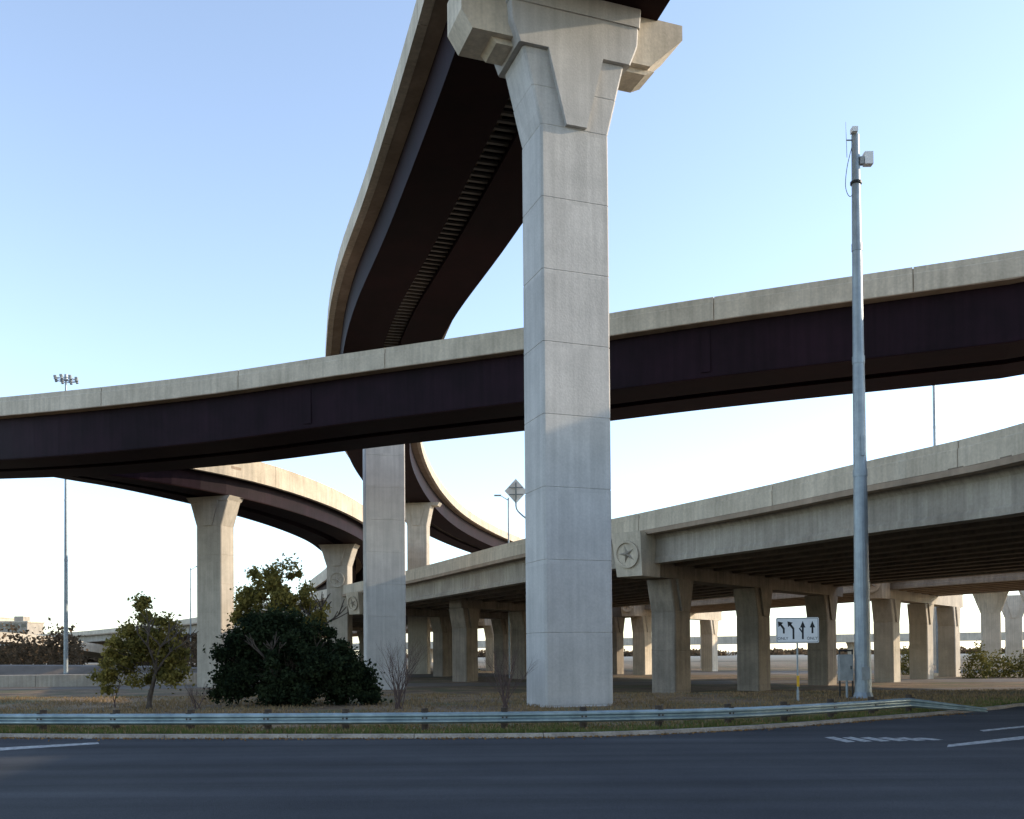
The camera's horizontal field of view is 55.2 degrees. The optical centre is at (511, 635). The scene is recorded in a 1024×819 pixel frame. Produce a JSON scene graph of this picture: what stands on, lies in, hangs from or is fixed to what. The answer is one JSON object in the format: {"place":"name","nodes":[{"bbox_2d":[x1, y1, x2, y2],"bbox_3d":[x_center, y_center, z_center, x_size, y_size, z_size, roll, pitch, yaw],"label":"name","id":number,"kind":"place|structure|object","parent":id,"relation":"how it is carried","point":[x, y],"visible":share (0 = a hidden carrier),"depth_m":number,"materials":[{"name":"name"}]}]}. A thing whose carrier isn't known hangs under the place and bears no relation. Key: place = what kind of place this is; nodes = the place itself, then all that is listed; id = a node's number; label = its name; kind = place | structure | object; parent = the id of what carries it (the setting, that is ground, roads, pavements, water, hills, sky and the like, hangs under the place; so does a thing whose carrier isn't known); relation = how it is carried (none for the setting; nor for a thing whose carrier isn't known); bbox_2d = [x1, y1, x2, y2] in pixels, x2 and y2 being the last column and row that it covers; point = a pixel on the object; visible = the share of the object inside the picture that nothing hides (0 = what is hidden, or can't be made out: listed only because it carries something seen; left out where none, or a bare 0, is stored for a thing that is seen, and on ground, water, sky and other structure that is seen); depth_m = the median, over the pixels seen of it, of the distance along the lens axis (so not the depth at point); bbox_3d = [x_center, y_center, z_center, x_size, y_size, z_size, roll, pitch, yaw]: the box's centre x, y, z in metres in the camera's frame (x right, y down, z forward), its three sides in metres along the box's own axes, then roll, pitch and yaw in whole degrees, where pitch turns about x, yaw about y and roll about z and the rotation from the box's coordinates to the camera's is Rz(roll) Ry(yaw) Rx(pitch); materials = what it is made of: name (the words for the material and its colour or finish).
{"place":"outdoors","nodes":[
{"label":"outdoors","id":0,"kind":"place"},
{"bbox_2d":[0,665,432,674],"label":"embankment road","id":1,"kind":"structure","parent":0,"point":[36,669],"depth_m":127.27,"materials":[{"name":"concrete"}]},
{"bbox_2d":[0,706,1023,818],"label":"road","id":2,"kind":"structure","parent":0,"point":[808,772],"depth_m":15.86,"materials":[{"name":"grey asphalt"}]},
{"bbox_2d":[0,695,987,740],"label":"fallen leaves","id":3,"kind":"object","parent":2,"relation":"on","point":[551,737],"visible":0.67,"depth_m":23.82,"materials":[{"name":"brown plant"}]},
{"bbox_2d":[0,703,1023,738],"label":"kerb","id":4,"kind":"structure","parent":2,"relation":"on","point":[424,736],"depth_m":23.64,"materials":[{"name":"concrete"}]},
{"bbox_2d":[0,726,1023,749],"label":"lane markings","id":5,"kind":"object","parent":2,"relation":"on","point":[834,738],"visible":1,"depth_m":21.80,"materials":[{"name":"paint"}]},
{"bbox_2d":[0,652,1023,733],"bbox_3d":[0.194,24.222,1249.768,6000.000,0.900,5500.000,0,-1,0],"label":"ground","id":6,"kind":"structure","parent":0,"point":[777,663],"depth_m":70.90,"materials":[{"name":"brown plant"}]},
{"bbox_2d":[0,617,13,620],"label":"office building","id":7,"kind":"structure","parent":6,"relation":"on","point":[6,619],"depth_m":560.12,"materials":[{"name":"concrete"}]},
{"bbox_2d":[0,616,44,634],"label":"office building","id":8,"kind":"structure","parent":6,"relation":"on","point":[24,623],"depth_m":513.51,"materials":[{"name":"concrete"}]},
{"bbox_2d":[0,632,127,659],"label":"overpass","id":9,"kind":"object","parent":6,"relation":"on","point":[94,650],"visible":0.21,"depth_m":234.37,"materials":[{"name":"concrete"}]},
{"bbox_2d":[53,374,78,673],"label":"mast light","id":10,"kind":"object","parent":6,"relation":"on","point":[66,377],"visible":0.88,"depth_m":122.01,"materials":[{"name":"metal"}]},
{"bbox_2d":[96,666,126,707],"bbox_3d":[-14.785,1.166,36.978,2.086,3.057,1.663,0,-1,-28],"label":"bare shrub","id":11,"kind":"object","parent":6,"relation":"on","point":[117,690],"visible":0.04,"depth_m":36.55,"materials":[{"name":"brown plant"}]},
{"bbox_2d":[0,617,236,666],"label":"distant tree mass","id":12,"kind":"object","parent":6,"relation":"on","point":[54,650],"visible":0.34,"depth_m":149.62,"materials":[{"name":"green plant"}]},
{"bbox_2d":[85,591,198,708],"bbox_3d":[-13.111,0.531,34.907,3.864,4.316,2.727,0,-1,0],"label":"deciduous tree","id":13,"kind":"object","parent":6,"relation":"on","point":[140,641],"visible":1,"depth_m":34.64,"materials":[{"name":"green plant"}]},
{"bbox_2d":[190,566,196,655],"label":"street lamp","id":14,"kind":"object","parent":6,"relation":"on","point":[190,603],"visible":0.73,"depth_m":165.04,"materials":[{"name":"metal"}]},
{"bbox_2d":[185,683,213,708],"bbox_3d":[-11.397,2.131,35.106,0.941,1.013,0.989,-1,-1,28],"label":"bare shrub","id":15,"kind":"object","parent":6,"relation":"on","point":[189,694],"visible":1,"depth_m":35.13,"materials":[{"name":"brown plant"}]},
{"bbox_2d":[0,672,406,687],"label":"concrete barrier wall","id":16,"kind":"structure","parent":6,"relation":"on","point":[67,680],"depth_m":90.98,"materials":[{"name":"grey concrete"}]},
{"bbox_2d":[186,495,242,686],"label":"bridge pier","id":17,"kind":"structure","parent":6,"relation":"on","point":[215,517],"depth_m":86.25,"materials":[{"name":"concrete"}]},
{"bbox_2d":[227,552,347,640],"bbox_3d":[-9.001,-0.277,39.389,4.984,6.061,2.945,0,-1,0],"label":"autumn tree","id":18,"kind":"object","parent":6,"relation":"on","point":[247,599],"visible":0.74,"depth_m":38.82,"materials":[{"name":"green plant"}]},
{"bbox_2d":[202,603,391,706],"bbox_3d":[-8.114,0.732,37.060,7.134,3.926,4.043,0,-1,0],"label":"evergreen oak","id":19,"kind":"object","parent":6,"relation":"on","point":[273,658],"visible":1,"depth_m":36.44,"materials":[{"name":"green plant"}]},
{"bbox_2d":[237,626,363,660],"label":"viaduct bent","id":20,"kind":"object","parent":6,"relation":"on","point":[360,632],"visible":0.03,"depth_m":179.97,"materials":[{"name":"concrete"}]},
{"bbox_2d":[319,544,359,647],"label":"bridge pier","id":21,"kind":"structure","parent":6,"relation":"on","point":[339,559],"depth_m":116.14,"materials":[{"name":"concrete"}]},
{"bbox_2d":[55,462,362,590],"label":"curved connector ramp","id":22,"kind":"structure","parent":21,"relation":"on","point":[315,513],"depth_m":91.70,"materials":[{"name":"concrete"}]},
{"bbox_2d":[363,444,405,689],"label":"bridge pier","id":23,"kind":"structure","parent":6,"relation":"on","point":[384,586],"depth_m":77.16,"materials":[{"name":"concrete"}]},
{"bbox_2d":[325,0,669,552],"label":"curved flyover ramp","id":24,"kind":"structure","parent":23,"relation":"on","point":[435,222],"depth_m":52.78,"materials":[{"name":"concrete"}]},
{"bbox_2d":[376,640,429,708],"bbox_3d":[-3.816,1.281,34.287,2.030,2.560,2.324,0,-1,0],"label":"bare shrub","id":25,"kind":"object","parent":6,"relation":"on","point":[398,696],"visible":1,"depth_m":34.04,"materials":[{"name":"brown plant"}]},
{"bbox_2d":[405,502,441,673],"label":"bridge pier","id":26,"kind":"structure","parent":6,"relation":"on","point":[418,516],"depth_m":136.18,"materials":[{"name":"concrete"}]},
{"bbox_2d":[346,592,511,676],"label":"viaduct bent","id":27,"kind":"object","parent":6,"relation":"on","point":[440,621],"visible":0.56,"depth_m":120.33,"materials":[{"name":"concrete"}]},
{"bbox_2d":[478,619,493,670],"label":"viaduct bent","id":28,"kind":"object","parent":6,"relation":"on","point":[486,624],"visible":0.21,"depth_m":154.95,"materials":[{"name":"concrete"}]},
{"bbox_2d":[323,572,1023,637],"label":"concrete viaduct","id":29,"kind":"object","parent":28,"relation":"on","point":[1006,582],"visible":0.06,"depth_m":87.43,"materials":[{"name":"grey concrete"}]},
{"bbox_2d":[0,694,987,730],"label":"guardrail","id":30,"kind":"object","parent":6,"relation":"on","point":[345,718],"visible":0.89,"depth_m":24.52,"materials":[{"name":"metal"}]},
{"bbox_2d":[494,495,510,677],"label":"street lamp","id":31,"kind":"object","parent":6,"relation":"on","point":[509,643],"visible":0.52,"depth_m":110.00,"materials":[{"name":"metal"}]},
{"bbox_2d":[475,643,540,708],"bbox_3d":[-0.127,1.374,33.761,1.629,2.296,2.394,-1,-1,33],"label":"bare shrub","id":32,"kind":"object","parent":6,"relation":"on","point":[504,698],"visible":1,"depth_m":33.48,"materials":[{"name":"brown plant"}]},
{"bbox_2d":[0,688,1023,733],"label":"dry grass","id":33,"kind":"structure","parent":6,"relation":"on","point":[174,701],"depth_m":35.76,"materials":[{"name":"brown plant"}]},
{"bbox_2d":[0,694,1023,733],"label":"green grass","id":34,"kind":"structure","parent":6,"relation":"on","point":[387,730],"depth_m":24.62,"materials":[{"name":"green plant"}]},
{"bbox_2d":[0,643,1023,663],"bbox_3d":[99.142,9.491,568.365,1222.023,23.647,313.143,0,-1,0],"label":"horizon trees","id":35,"kind":"object","parent":6,"relation":"on","point":[774,651],"visible":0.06,"depth_m":637.02,"materials":[{"name":"green plant"}]},
{"bbox_2d":[449,598,626,681],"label":"viaduct bent","id":36,"kind":"object","parent":6,"relation":"on","point":[464,614],"visible":0.52,"depth_m":98.28,"materials":[{"name":"concrete"}]},
{"bbox_2d":[447,0,681,707],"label":"bridge pier","id":37,"kind":"structure","parent":6,"relation":"on","point":[567,70],"depth_m":34.63,"materials":[{"name":"concrete"}]},
{"bbox_2d":[621,605,721,674],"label":"viaduct bent","id":38,"kind":"object","parent":6,"relation":"on","point":[640,616],"visible":0.57,"depth_m":121.75,"materials":[{"name":"concrete"}]},
{"bbox_2d":[700,630,700,667],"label":"distant bridge pier","id":39,"kind":"structure","parent":6,"relation":"on","point":[700,648],"depth_m":164.49,"materials":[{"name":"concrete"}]},
{"bbox_2d":[611,531,842,692],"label":"viaduct bent","id":40,"kind":"object","parent":6,"relation":"on","point":[670,587],"visible":0.84,"depth_m":65.03,"materials":[{"name":"concrete"}]},
{"bbox_2d":[0,423,1023,646],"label":"wide concrete viaduct","id":41,"kind":"object","parent":40,"relation":"on","point":[954,509],"visible":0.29,"depth_m":50.37,"materials":[{"name":"beige concrete"}]},
{"bbox_2d":[505,479,524,517],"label":"warning sign","id":42,"kind":"object","parent":41,"relation":"on","point":[515,490],"visible":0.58,"depth_m":70.64,"materials":[{"name":"metal"}]},
{"bbox_2d":[478,641,1023,678],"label":"roadside shrubs","id":43,"kind":"object","parent":6,"relation":"on","point":[984,671],"visible":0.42,"depth_m":96.08,"materials":[{"name":"green plant"}]},
{"bbox_2d":[776,617,818,700],"bbox_3d":[10.871,1.032,37.292,1.600,3.469,0.109,-1,-1,4],"label":"lane use sign","id":44,"kind":"object","parent":6,"relation":"on","point":[796,630],"visible":0.98,"depth_m":37.26,"materials":[{"name":"metal"}]},
{"bbox_2d":[837,650,853,697],"bbox_3d":[13.479,1.616,39.424,0.625,2.134,0.350,0,-1,0],"label":"control cabinet","id":45,"kind":"object","parent":6,"relation":"on","point":[845,667],"visible":0.81,"depth_m":39.30,"materials":[{"name":"grey metal"}]},
{"bbox_2d":[846,642,853,659],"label":"distant bridge pier","id":46,"kind":"structure","parent":6,"relation":"on","point":[850,645],"depth_m":274.11,"materials":[{"name":"concrete"}]},
{"bbox_2d":[845,126,875,697],"bbox_3d":[14.037,-9.113,39.464,1.200,23.419,1.100,0,-1,0],"label":"camera pole","id":47,"kind":"object","parent":6,"relation":"on","point":[862,653],"visible":0.93,"depth_m":39.26,"materials":[{"name":"metal"}]},
{"bbox_2d":[870,583,962,681],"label":"viaduct bent","id":48,"kind":"object","parent":6,"relation":"on","point":[886,601],"visible":0.69,"depth_m":93.07,"materials":[{"name":"concrete"}]},
{"bbox_2d":[933,607,935,664],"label":"distant bridge pier","id":49,"kind":"structure","parent":6,"relation":"on","point":[934,638],"depth_m":184.46,"materials":[{"name":"concrete"}]},
{"bbox_2d":[932,385,938,672],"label":"mast light","id":50,"kind":"object","parent":6,"relation":"on","point":[934,421],"visible":0.13,"depth_m":118.29,"materials":[{"name":"metal"}]},
{"bbox_2d":[972,592,1008,667],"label":"distant bridge pier","id":51,"kind":"structure","parent":6,"relation":"on","point":[990,606],"depth_m":149.08,"materials":[{"name":"concrete"}]},
{"bbox_2d":[1002,595,1023,664],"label":"distant bridge pier","id":52,"kind":"structure","parent":6,"relation":"on","point":[1013,610],"depth_m":174.10,"materials":[{"name":"concrete"}]},
{"bbox_2d":[1019,591,1023,602],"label":"distant bridge pier","id":53,"kind":"structure","parent":6,"relation":"on","point":[1021,594],"depth_m":140.37,"materials":[{"name":"concrete"}]},
{"bbox_2d":[0,250,1023,478],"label":"crossing overpass","id":54,"kind":"object","parent":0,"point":[957,321],"visible":0.89,"depth_m":56.19,"materials":[{"name":"concrete"}]},
{"bbox_2d":[0,678,1023,689],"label":"frontage road","id":55,"kind":"structure","parent":0,"point":[614,683],"depth_m":88.04,"materials":[{"name":"grey asphalt"}]},
{"bbox_2d":[0,0,1023,653],"label":"sky","id":56,"kind":"structure","parent":0,"point":[181,181],"materials":[{"name":"blue"}]},
{"bbox_2d":[407,669,1021,676],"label":"frontage road","id":57,"kind":"structure","parent":0,"point":[692,673],"depth_m":125.03,"materials":[{"name":"grey asphalt"}]},
{"bbox_2d":[872,687,1023,690],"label":"side road","id":58,"kind":"structure","parent":0,"point":[971,688],"depth_m":70.22,"materials":[{"name":"grey asphalt"}]},
{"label":"distant bridge pier","id":59,"kind":"object","parent":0,"visible":0},
{"bbox_2d":[353,632,1023,649],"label":"overpass","id":60,"kind":"object","parent":59,"relation":"on","point":[904,637],"visible":0.23,"depth_m":274.11,"materials":[{"name":"concrete"}]}
]}

